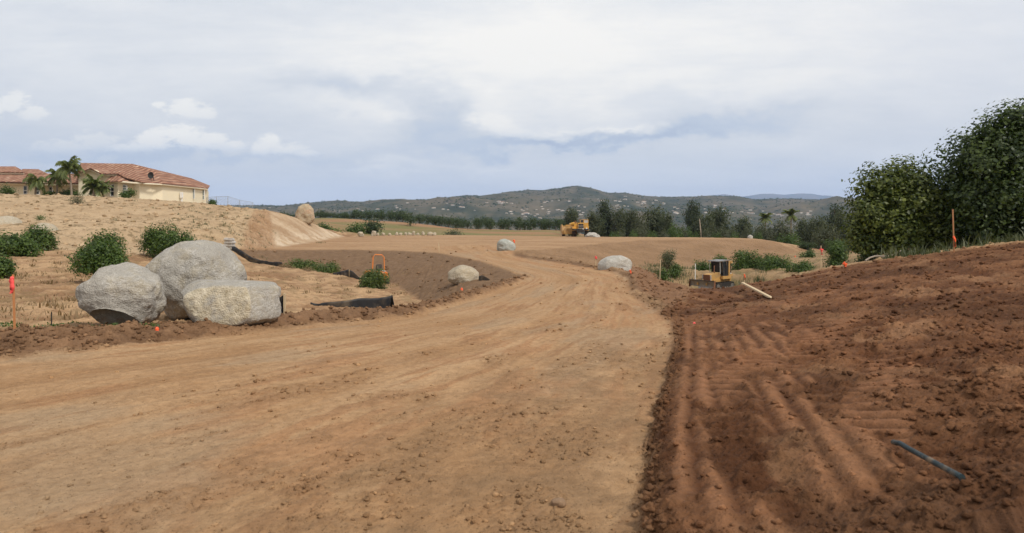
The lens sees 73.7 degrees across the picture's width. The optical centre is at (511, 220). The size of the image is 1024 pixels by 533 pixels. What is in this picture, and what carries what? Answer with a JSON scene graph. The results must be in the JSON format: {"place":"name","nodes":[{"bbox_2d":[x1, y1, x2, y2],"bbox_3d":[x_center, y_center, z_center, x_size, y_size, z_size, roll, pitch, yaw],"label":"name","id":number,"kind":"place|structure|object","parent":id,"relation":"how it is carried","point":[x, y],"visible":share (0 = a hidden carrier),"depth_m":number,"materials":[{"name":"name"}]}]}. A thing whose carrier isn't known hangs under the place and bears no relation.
{"place":"outdoors","nodes":[
{"label":"outdoors","id":0,"kind":"place"},
{"bbox_2d":[0,321,159,326],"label":"grass","id":1,"kind":"structure","parent":0,"point":[8,324],"depth_m":13.57,"materials":[{"name":"plant"}]},
{"bbox_2d":[0,194,268,254],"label":"hillside","id":2,"kind":"structure","parent":0,"point":[70,235],"depth_m":75.73,"materials":[{"name":"soil"}]},
{"bbox_2d":[0,182,19,193],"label":"shrub","id":3,"kind":"object","parent":2,"relation":"on","point":[7,190],"visible":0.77,"depth_m":101.68,"materials":[{"name":"green plant"}]},
{"bbox_2d":[0,216,21,224],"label":"boulder","id":4,"kind":"object","parent":2,"relation":"on","point":[9,220],"visible":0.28,"depth_m":61.42,"materials":[{"name":"beige stone"}]},
{"bbox_2d":[22,173,47,194],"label":"palm tree","id":5,"kind":"object","parent":2,"relation":"on","point":[35,181],"visible":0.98,"depth_m":101.49,"materials":[{"name":"green plant"}]},
{"bbox_2d":[32,223,58,230],"bbox_3d":[-39.709,1.337,57.986,2.337,2.348,2.155,0,0,0],"label":"boulder","id":6,"kind":"object","parent":2,"relation":"on","point":[52,226],"visible":0.16,"depth_m":57.73,"materials":[{"name":"beige stone"}]},
{"bbox_2d":[44,168,68,193],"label":"palm tree","id":7,"kind":"object","parent":2,"relation":"on","point":[53,179],"visible":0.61,"depth_m":102.44,"materials":[{"name":"green plant"}]},
{"bbox_2d":[54,155,85,194],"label":"palm tree","id":8,"kind":"object","parent":2,"relation":"on","point":[66,169],"visible":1,"depth_m":100.61,"materials":[{"name":"green plant"}]},
{"bbox_2d":[65,194,85,203],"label":"weed tuft","id":9,"kind":"object","parent":2,"relation":"on","point":[73,200],"visible":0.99,"depth_m":83.70,"materials":[{"name":"green plant"}]},
{"bbox_2d":[81,174,109,196],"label":"palm tree","id":10,"kind":"object","parent":2,"relation":"on","point":[91,185],"visible":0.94,"depth_m":100.58,"materials":[{"name":"green plant"}]},
{"bbox_2d":[0,163,209,202],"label":"house","id":11,"kind":"structure","parent":2,"relation":"on","point":[163,185],"depth_m":109.07,"materials":[{"name":"paint"}]},
{"bbox_2d":[97,180,112,196],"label":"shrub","id":12,"kind":"object","parent":2,"relation":"on","point":[106,189],"visible":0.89,"depth_m":101.33,"materials":[{"name":"green plant"}]},
{"bbox_2d":[118,188,136,197],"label":"shrub","id":13,"kind":"object","parent":2,"relation":"on","point":[129,193],"visible":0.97,"depth_m":98.86,"materials":[{"name":"green plant"}]},
{"bbox_2d":[113,199,324,261],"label":"slope weeds","id":14,"kind":"object","parent":2,"relation":"on","point":[208,222],"visible":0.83,"depth_m":77.31,"materials":[{"name":"plant"}]},
{"bbox_2d":[206,196,252,206],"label":"wire fence","id":15,"kind":"object","parent":2,"relation":"on","point":[222,199],"visible":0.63,"depth_m":108.16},
{"bbox_2d":[0,245,677,532],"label":"dirt road","id":16,"kind":"structure","parent":0,"point":[469,381],"depth_m":6.83,"materials":[{"name":"soil"}]},
{"bbox_2d":[551,498,565,507],"bbox_3d":[0.321,1.935,4.687,0.105,0.060,0.087,0,0,0],"label":"dirt clod","id":17,"kind":"object","parent":16,"relation":"on","point":[559,502],"visible":0.98,"depth_m":4.66,"materials":[{"name":"soil"}]},
{"bbox_2d":[242,235,760,252],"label":"graded pad","id":18,"kind":"object","parent":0,"point":[416,243],"visible":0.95,"depth_m":98.05,"materials":[{"name":"soil"}]},
{"bbox_2d":[497,239,515,250],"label":"boulder","id":19,"kind":"object","parent":18,"relation":"on","point":[504,245],"visible":0.73,"depth_m":65.28,"materials":[{"name":"grey stone"}]},
{"bbox_2d":[560,219,588,236],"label":"scraper","id":20,"kind":"object","parent":18,"relation":"on","point":[575,227],"visible":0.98,"depth_m":128.63,"materials":[{"name":"metal"}]},
{"bbox_2d":[0,211,1023,514],"bbox_3d":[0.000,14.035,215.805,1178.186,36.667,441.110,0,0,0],"label":"ground","id":21,"kind":"structure","parent":0,"point":[276,229],"depth_m":43.52,"materials":[{"name":"soil"}]},
{"bbox_2d":[0,251,18,278],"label":"shrub","id":22,"kind":"object","parent":21,"relation":"on","point":[7,267],"visible":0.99,"depth_m":28.08,"materials":[{"name":"green plant"}]},
{"bbox_2d":[9,274,15,328],"bbox_3d":[-9.272,1.641,12.657,0.095,1.283,0.119,0,0,0],"label":"survey stake","id":23,"kind":"object","parent":21,"relation":"on","point":[12,283],"visible":0.96,"depth_m":12.69,"materials":[{"name":"wood"}]},
{"bbox_2d":[0,230,44,256],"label":"shrub","id":24,"kind":"object","parent":21,"relation":"on","point":[19,246],"visible":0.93,"depth_m":38.74,"materials":[{"name":"green plant"}]},
{"bbox_2d":[20,222,60,250],"bbox_3d":[-30.540,1.088,44.029,2.630,2.033,2.172,0,0,0],"label":"shrub","id":25,"kind":"object","parent":21,"relation":"on","point":[45,237],"visible":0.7,"depth_m":43.85,"materials":[{"name":"green plant"}]},
{"bbox_2d":[64,236,130,279],"bbox_3d":[-16.046,1.588,26.976,2.473,2.083,2.186,0,0,0],"label":"shrub","id":26,"kind":"object","parent":21,"relation":"on","point":[96,258],"visible":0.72,"depth_m":26.44,"materials":[{"name":"green plant"}]},
{"bbox_2d":[69,228,131,272],"bbox_3d":[-19.584,1.486,33.227,2.668,2.375,2.703,0,0,0],"label":"shrub","id":27,"kind":"object","parent":21,"relation":"on","point":[109,237],"visible":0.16,"depth_m":32.90,"materials":[{"name":"green plant"}]},
{"bbox_2d":[75,262,166,323],"bbox_3d":[-7.948,1.497,13.936,1.610,1.301,1.398,0,0,0],"label":"boulder","id":28,"kind":"object","parent":21,"relation":"on","point":[120,293],"visible":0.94,"depth_m":13.48,"materials":[{"name":"stone"}]},
{"bbox_2d":[136,223,181,256],"bbox_3d":[-22.868,1.285,43.913,2.800,2.470,2.578,0,0,0],"label":"shrub","id":29,"kind":"object","parent":21,"relation":"on","point":[149,237],"visible":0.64,"depth_m":43.43,"materials":[{"name":"green plant"}]},
{"bbox_2d":[151,229,196,254],"bbox_3d":[-21.149,1.652,43.151,2.750,2.327,2.390,0,0,0],"label":"shrub","id":30,"kind":"object","parent":21,"relation":"on","point":[172,239],"visible":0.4,"depth_m":42.72,"materials":[{"name":"green plant"}]},
{"bbox_2d":[145,240,246,320],"bbox_3d":[-7.425,1.443,16.021,2.217,1.987,1.818,0,0,0],"label":"boulder","id":31,"kind":"object","parent":21,"relation":"on","point":[178,268],"visible":0.59,"depth_m":15.37,"materials":[{"name":"stone"}]},
{"bbox_2d":[0,247,409,320],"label":"dry grass","id":32,"kind":"structure","parent":21,"relation":"on","point":[74,297],"depth_m":23.76,"materials":[{"name":"beige plant"}]},
{"bbox_2d":[180,279,280,325],"bbox_3d":[-5.897,1.740,14.354,2.037,0.988,1.409,0,0,0],"label":"boulder","id":33,"kind":"object","parent":21,"relation":"on","point":[236,302],"visible":0.88,"depth_m":13.80,"materials":[{"name":"stone"}]},
{"bbox_2d":[232,246,281,266],"bbox_3d":[-21.656,3.178,58.113,5.446,1.935,0.371,0,0,23],"label":"silt fence","id":34,"kind":"object","parent":21,"relation":"on","point":[244,255],"visible":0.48,"depth_m":58.14,"materials":[{"name":"black fabric"}]},
{"bbox_2d":[279,293,285,313],"bbox_3d":[-5.624,2.241,16.605,0.234,0.945,0.092,0,0,0],"label":"silt fence","id":35,"kind":"object","parent":21,"relation":"on","point":[282,298],"visible":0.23,"depth_m":16.58,"materials":[{"name":"wood"}]},
{"bbox_2d":[281,258,311,268],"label":"shrub","id":36,"kind":"object","parent":21,"relation":"on","point":[299,264],"visible":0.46,"depth_m":55.86,"materials":[{"name":"green plant"}]},
{"bbox_2d":[295,204,314,224],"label":"boulder","id":37,"kind":"object","parent":21,"relation":"on","point":[304,213],"visible":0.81,"depth_m":106.07,"materials":[{"name":"stone"}]},
{"bbox_2d":[300,259,321,269],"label":"shrub","id":38,"kind":"object","parent":21,"relation":"on","point":[311,262],"visible":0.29,"depth_m":56.72,"materials":[{"name":"green plant"}]},
{"bbox_2d":[311,260,341,272],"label":"shrub","id":39,"kind":"object","parent":21,"relation":"on","point":[331,268],"visible":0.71,"depth_m":54.92,"materials":[{"name":"green plant"}]},
{"bbox_2d":[333,269,361,279],"bbox_3d":[-11.758,4.087,50.817,4.446,0.762,0.844,0,0,43],"label":"silt fence","id":40,"kind":"object","parent":21,"relation":"on","point":[349,273],"visible":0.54,"depth_m":51.97,"materials":[{"name":"black fabric"}]},
{"bbox_2d":[310,294,393,307],"bbox_3d":[-6.356,3.532,27.651,3.427,0.840,0.732,0,0,-33],"label":"silt fence","id":41,"kind":"object","parent":21,"relation":"on","point":[383,302],"visible":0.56,"depth_m":27.63,"materials":[{"name":"black fabric"}]},
{"bbox_2d":[343,220,366,233],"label":"shrub","id":42,"kind":"object","parent":21,"relation":"on","point":[358,227],"visible":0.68,"depth_m":159.56,"materials":[{"name":"green plant"}]},
{"bbox_2d":[353,209,366,219],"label":"orchard tree","id":43,"kind":"object","parent":21,"relation":"on","point":[361,215],"visible":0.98,"depth_m":262.59,"materials":[{"name":"green plant"}]},
{"bbox_2d":[362,216,384,234],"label":"shrub","id":44,"kind":"object","parent":21,"relation":"on","point":[370,226],"visible":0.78,"depth_m":164.34,"materials":[{"name":"green plant"}]},
{"bbox_2d":[356,266,392,288],"bbox_3d":[-8.867,3.837,44.120,2.245,1.810,2.205,0,0,0],"label":"shrub","id":45,"kind":"object","parent":21,"relation":"on","point":[371,278],"visible":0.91,"depth_m":43.62,"materials":[{"name":"green plant"}]},
{"bbox_2d":[365,254,389,283],"bbox_3d":[-9.768,3.649,49.188,1.777,2.457,2.085,0,0,-18],"label":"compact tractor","id":46,"kind":"object","parent":21,"relation":"on","point":[380,267],"visible":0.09,"depth_m":49.62,"materials":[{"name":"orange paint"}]},
{"bbox_2d":[400,210,417,225],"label":"orchard tree","id":47,"kind":"object","parent":21,"relation":"on","point":[410,217],"visible":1,"depth_m":224.43,"materials":[{"name":"green plant"}]},
{"bbox_2d":[420,214,433,224],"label":"orchard tree","id":48,"kind":"object","parent":21,"relation":"on","point":[425,218],"visible":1,"depth_m":254.62,"materials":[{"name":"green plant"}]},
{"bbox_2d":[435,213,446,226],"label":"orchard tree","id":49,"kind":"object","parent":21,"relation":"on","point":[439,220],"visible":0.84,"depth_m":253.16,"materials":[{"name":"green plant"}]},
{"bbox_2d":[441,229,464,234],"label":"shrub","id":50,"kind":"object","parent":21,"relation":"on","point":[452,233],"visible":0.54,"depth_m":165.12,"materials":[{"name":"green plant"}]},
{"bbox_2d":[450,217,461,227],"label":"orchard tree","id":51,"kind":"object","parent":21,"relation":"on","point":[456,223],"visible":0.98,"depth_m":237.74,"materials":[{"name":"green plant"}]},
{"bbox_2d":[448,265,478,284],"bbox_3d":[-2.635,2.978,37.034,1.734,1.170,1.347,0,0,0],"label":"boulder","id":52,"kind":"object","parent":21,"relation":"on","point":[457,275],"visible":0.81,"depth_m":36.50,"materials":[{"name":"beige stone"}]},
{"bbox_2d":[473,215,484,228],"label":"orchard tree","id":53,"kind":"object","parent":21,"relation":"on","point":[479,223],"visible":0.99,"depth_m":239.79,"materials":[{"name":"green plant"}]},
{"bbox_2d":[483,217,496,229],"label":"orchard tree","id":54,"kind":"object","parent":21,"relation":"on","point":[488,222],"visible":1,"depth_m":235.19,"materials":[{"name":"green plant"}]},
{"bbox_2d":[0,193,1023,532],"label":"dirt clods","id":55,"kind":"object","parent":21,"relation":"on","point":[882,499],"visible":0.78,"depth_m":6.13,"materials":[{"name":"soil"}]},
{"bbox_2d":[527,216,539,229],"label":"orchard tree","id":56,"kind":"object","parent":21,"relation":"on","point":[533,224],"visible":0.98,"depth_m":239.73,"materials":[{"name":"green plant"}]},
{"bbox_2d":[562,206,579,235],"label":"eucalyptus tree","id":57,"kind":"object","parent":21,"relation":"on","point":[571,216],"visible":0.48,"depth_m":204.20,"materials":[{"name":"green plant"}]},
{"bbox_2d":[583,207,604,236],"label":"eucalyptus tree","id":58,"kind":"object","parent":21,"relation":"on","point":[594,224],"visible":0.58,"depth_m":164.23,"materials":[{"name":"green plant"}]},
{"bbox_2d":[595,197,613,236],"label":"pine tree","id":59,"kind":"object","parent":21,"relation":"on","point":[604,211],"visible":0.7,"depth_m":170.80,"materials":[{"name":"green plant"}]},
{"bbox_2d":[598,255,631,270],"bbox_3d":[6.111,2.727,40.520,2.050,1.355,1.633,0,0,0],"label":"boulder","id":60,"kind":"object","parent":21,"relation":"on","point":[619,261],"visible":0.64,"depth_m":39.96,"materials":[{"name":"stone"}]},
{"bbox_2d":[609,206,628,236],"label":"eucalyptus tree","id":61,"kind":"object","parent":21,"relation":"on","point":[617,222],"visible":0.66,"depth_m":169.24,"materials":[{"name":"green plant"}]},
{"bbox_2d":[623,206,641,236],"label":"eucalyptus tree","id":62,"kind":"object","parent":21,"relation":"on","point":[632,215],"visible":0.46,"depth_m":174.95,"materials":[{"name":"green plant"}]},
{"bbox_2d":[631,211,649,236],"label":"olive tree","id":63,"kind":"object","parent":21,"relation":"on","point":[640,223],"visible":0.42,"depth_m":160.09,"materials":[{"name":"green plant"}]},
{"bbox_2d":[638,204,665,236],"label":"eucalyptus tree","id":64,"kind":"object","parent":21,"relation":"on","point":[653,221],"visible":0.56,"depth_m":170.31,"materials":[{"name":"green plant"}]},
{"bbox_2d":[654,266,671,281],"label":"shrub","id":65,"kind":"object","parent":21,"relation":"on","point":[663,274],"visible":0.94,"depth_m":53.76,"materials":[{"name":"green plant"}]},
{"bbox_2d":[657,209,673,236],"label":"eucalyptus tree","id":66,"kind":"object","parent":21,"relation":"on","point":[667,221],"visible":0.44,"depth_m":165.32,"materials":[{"name":"green plant"}]},
{"bbox_2d":[655,248,676,271],"bbox_3d":[14.523,3.763,63.947,2.117,2.491,2.093,0,0,0],"label":"shrub","id":67,"kind":"object","parent":21,"relation":"on","point":[668,261],"visible":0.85,"depth_m":63.75,"materials":[{"name":"green plant"}]},
{"bbox_2d":[666,221,678,236],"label":"bushy tree","id":68,"kind":"object","parent":21,"relation":"on","point":[674,226],"visible":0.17,"depth_m":157.52,"materials":[{"name":"green plant"}]},
{"bbox_2d":[667,261,682,278],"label":"shrub","id":69,"kind":"object","parent":21,"relation":"on","point":[675,271],"visible":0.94,"depth_m":61.76,"materials":[{"name":"green plant"}]},
{"bbox_2d":[669,227,684,236],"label":"bushy tree","id":70,"kind":"object","parent":21,"relation":"on","point":[675,234],"visible":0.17,"depth_m":149.76,"materials":[{"name":"green plant"}]},
{"bbox_2d":[682,200,700,233],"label":"pine tree","id":71,"kind":"object","parent":21,"relation":"on","point":[691,213],"visible":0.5,"depth_m":183.42,"materials":[{"name":"green plant"}]},
{"bbox_2d":[690,258,710,270],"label":"shrub","id":72,"kind":"object","parent":21,"relation":"on","point":[703,267],"visible":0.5,"depth_m":65.72,"materials":[{"name":"green plant"}]},
{"bbox_2d":[637,261,767,285],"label":"hollow weeds","id":73,"kind":"object","parent":21,"relation":"on","point":[757,277],"visible":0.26,"depth_m":61.52,"materials":[{"name":"plant"}]},
{"bbox_2d":[690,212,717,236],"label":"eucalyptus tree","id":74,"kind":"object","parent":21,"relation":"on","point":[703,223],"visible":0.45,"depth_m":166.84,"materials":[{"name":"green plant"}]},
{"bbox_2d":[689,259,734,287],"bbox_3d":[17.537,4.706,59.317,3.543,2.585,2.641,0,0,-36],"label":"bulldozer","id":75,"kind":"object","parent":21,"relation":"on","point":[719,275],"visible":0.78,"depth_m":59.09,"materials":[{"name":"yellow metal"}]},
{"bbox_2d":[706,203,736,234],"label":"eucalyptus tree","id":76,"kind":"object","parent":21,"relation":"on","point":[721,218],"visible":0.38,"depth_m":170.86,"materials":[{"name":"green plant"}]},
{"bbox_2d":[717,225,732,237],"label":"olive tree","id":77,"kind":"object","parent":21,"relation":"on","point":[723,234],"visible":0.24,"depth_m":149.53,"materials":[{"name":"green plant"}]},
{"bbox_2d":[732,215,755,236],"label":"eucalyptus tree","id":78,"kind":"object","parent":21,"relation":"on","point":[740,225],"visible":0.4,"depth_m":176.90,"materials":[{"name":"green plant"}]},
{"bbox_2d":[729,248,763,269],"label":"shrub","id":79,"kind":"object","parent":21,"relation":"on","point":[744,259],"visible":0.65,"depth_m":67.38,"materials":[{"name":"green plant"}]},
{"bbox_2d":[751,219,768,238],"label":"olive tree","id":80,"kind":"object","parent":21,"relation":"on","point":[758,228],"visible":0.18,"depth_m":157.40,"materials":[{"name":"green plant"}]},
{"bbox_2d":[758,212,772,227],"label":"palm tree","id":81,"kind":"object","parent":21,"relation":"on","point":[765,216],"visible":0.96,"depth_m":189.42,"materials":[{"name":"green plant"}]},
{"bbox_2d":[756,224,775,240],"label":"olive tree","id":82,"kind":"object","parent":21,"relation":"on","point":[765,234],"visible":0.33,"depth_m":153.22,"materials":[{"name":"green plant"}]},
{"bbox_2d":[753,251,794,270],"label":"shrub","id":83,"kind":"object","parent":21,"relation":"on","point":[772,262],"visible":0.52,"depth_m":65.56,"materials":[{"name":"green plant"}]},
{"bbox_2d":[763,215,797,241],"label":"olive tree","id":84,"kind":"object","parent":21,"relation":"on","point":[777,228],"visible":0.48,"depth_m":154.49,"materials":[{"name":"green plant"}]},
{"bbox_2d":[775,232,800,245],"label":"bushy tree","id":85,"kind":"object","parent":21,"relation":"on","point":[788,240],"visible":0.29,"depth_m":137.62,"materials":[{"name":"green plant"}]},
{"bbox_2d":[781,208,798,231],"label":"palm tree","id":86,"kind":"object","parent":21,"relation":"on","point":[791,212],"visible":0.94,"depth_m":189.53,"materials":[{"name":"green plant"}]},
{"bbox_2d":[782,259,814,272],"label":"shrub","id":87,"kind":"object","parent":21,"relation":"on","point":[801,266],"visible":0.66,"depth_m":59.62,"materials":[{"name":"green plant"}]},
{"bbox_2d":[793,215,811,243],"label":"eucalyptus tree","id":88,"kind":"object","parent":21,"relation":"on","point":[800,230],"visible":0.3,"depth_m":159.29,"materials":[{"name":"green plant"}]},
{"bbox_2d":[796,250,815,257],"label":"shrub","id":89,"kind":"object","parent":21,"relation":"on","point":[810,254],"visible":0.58,"depth_m":81.66,"materials":[{"name":"green plant"}]},
{"bbox_2d":[797,242,817,249],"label":"bushy tree","id":90,"kind":"object","parent":21,"relation":"on","point":[805,245],"visible":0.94,"depth_m":111.83,"materials":[{"name":"green plant"}]},
{"bbox_2d":[801,214,829,248],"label":"eucalyptus tree","id":91,"kind":"object","parent":21,"relation":"on","point":[813,226],"visible":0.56,"depth_m":149.09,"materials":[{"name":"green plant"}]},
{"bbox_2d":[809,223,841,249],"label":"olive tree","id":92,"kind":"object","parent":21,"relation":"on","point":[828,234],"visible":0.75,"depth_m":117.81,"materials":[{"name":"green plant"}]},
{"bbox_2d":[824,200,845,233],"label":"pine tree","id":93,"kind":"object","parent":21,"relation":"on","point":[830,220],"visible":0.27,"depth_m":149.82,"materials":[{"name":"green plant"}]},
{"bbox_2d":[820,238,851,251],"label":"bushy tree","id":94,"kind":"object","parent":21,"relation":"on","point":[836,242],"visible":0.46,"depth_m":104.95,"materials":[{"name":"green plant"}]},
{"bbox_2d":[822,242,850,266],"bbox_3d":[23.788,2.694,49.973,1.934,2.434,1.966,0,0,0],"label":"shrub","id":95,"kind":"object","parent":21,"relation":"on","point":[838,256],"visible":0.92,"depth_m":49.72,"materials":[{"name":"green plant"}]},
{"bbox_2d":[833,210,849,249],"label":"eucalyptus tree","id":96,"kind":"object","parent":21,"relation":"on","point":[839,220],"visible":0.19,"depth_m":129.85,"materials":[{"name":"green plant"}]},
{"bbox_2d":[854,254,882,261],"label":"shrub","id":97,"kind":"object","parent":21,"relation":"on","point":[863,257],"visible":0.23,"depth_m":32.80,"materials":[{"name":"green plant"}]},
{"bbox_2d":[833,153,965,254],"bbox_3d":[16.433,-0.539,29.194,5.159,4.628,4.585,0,0,0],"label":"broadleaf tree","id":98,"kind":"object","parent":21,"relation":"on","point":[899,208],"visible":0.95,"depth_m":28.19,"materials":[{"name":"green plant"}]},
{"bbox_2d":[880,226,1023,258],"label":"weeds","id":99,"kind":"object","parent":21,"relation":"on","point":[922,251],"visible":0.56,"depth_m":24.99,"materials":[{"name":"plant"}]},
{"bbox_2d":[936,182,985,246],"bbox_3d":[19.815,0.016,31.277,4.238,3.660,3.912,0,0,0],"label":"broadleaf tree","id":100,"kind":"object","parent":21,"relation":"on","point":[971,240],"visible":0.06,"depth_m":30.25,"materials":[{"name":"green plant"}]},
{"bbox_2d":[917,97,1023,240],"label":"broadleaf tree","id":101,"kind":"object","parent":21,"relation":"on","point":[986,169],"visible":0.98,"depth_m":26.33,"materials":[{"name":"green plant"}]},
{"bbox_2d":[0,0,1023,205],"label":"sky","id":102,"kind":"structure","parent":0,"point":[259,102],"materials":[{"name":"white"}]},
{"bbox_2d":[231,186,861,237],"bbox_3d":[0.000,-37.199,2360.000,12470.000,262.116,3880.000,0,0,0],"label":"hills","id":103,"kind":"structure","parent":0,"point":[552,206],"depth_m":2300.18,"materials":[{"name":"plant"}]},
{"bbox_2d":[220,185,849,236],"bbox_3d":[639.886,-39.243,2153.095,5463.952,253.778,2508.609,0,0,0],"label":"hillside scrub","id":104,"kind":"object","parent":103,"relation":"on","point":[573,198],"visible":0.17,"depth_m":2411.79,"materials":[{"name":"green plant"}]},
{"bbox_2d":[712,193,833,198],"bbox_3d":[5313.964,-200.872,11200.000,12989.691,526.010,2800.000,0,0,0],"label":"mountains","id":105,"kind":"structure","parent":0,"point":[793,196],"depth_m":11297.10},
{"bbox_2d":[642,241,1023,532],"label":"dirt bank","id":106,"kind":"structure","parent":0,"point":[687,501],"depth_m":5.96,"materials":[{"name":"soil"}]},
{"bbox_2d":[741,282,771,297],"bbox_3d":[7.326,2.072,20.558,0.090,0.067,4.795,0,0,10],"label":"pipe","id":107,"kind":"object","parent":106,"relation":"on","point":[758,291],"visible":0.89,"depth_m":20.12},
{"bbox_2d":[891,440,964,480],"bbox_3d":[2.473,1.423,4.102,0.033,0.165,1.005,0,0,11],"label":"pipe","id":108,"kind":"object","parent":106,"relation":"on","point":[943,467],"visible":1,"depth_m":3.98,"materials":[{"name":"black metal"}]},
{"bbox_2d":[952,209,955,252],"bbox_3d":[15.006,0.443,23.153,0.105,1.668,0.125,0,0,0],"label":"survey stake","id":109,"kind":"object","parent":106,"relation":"on","point":[954,242],"visible":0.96,"depth_m":23.19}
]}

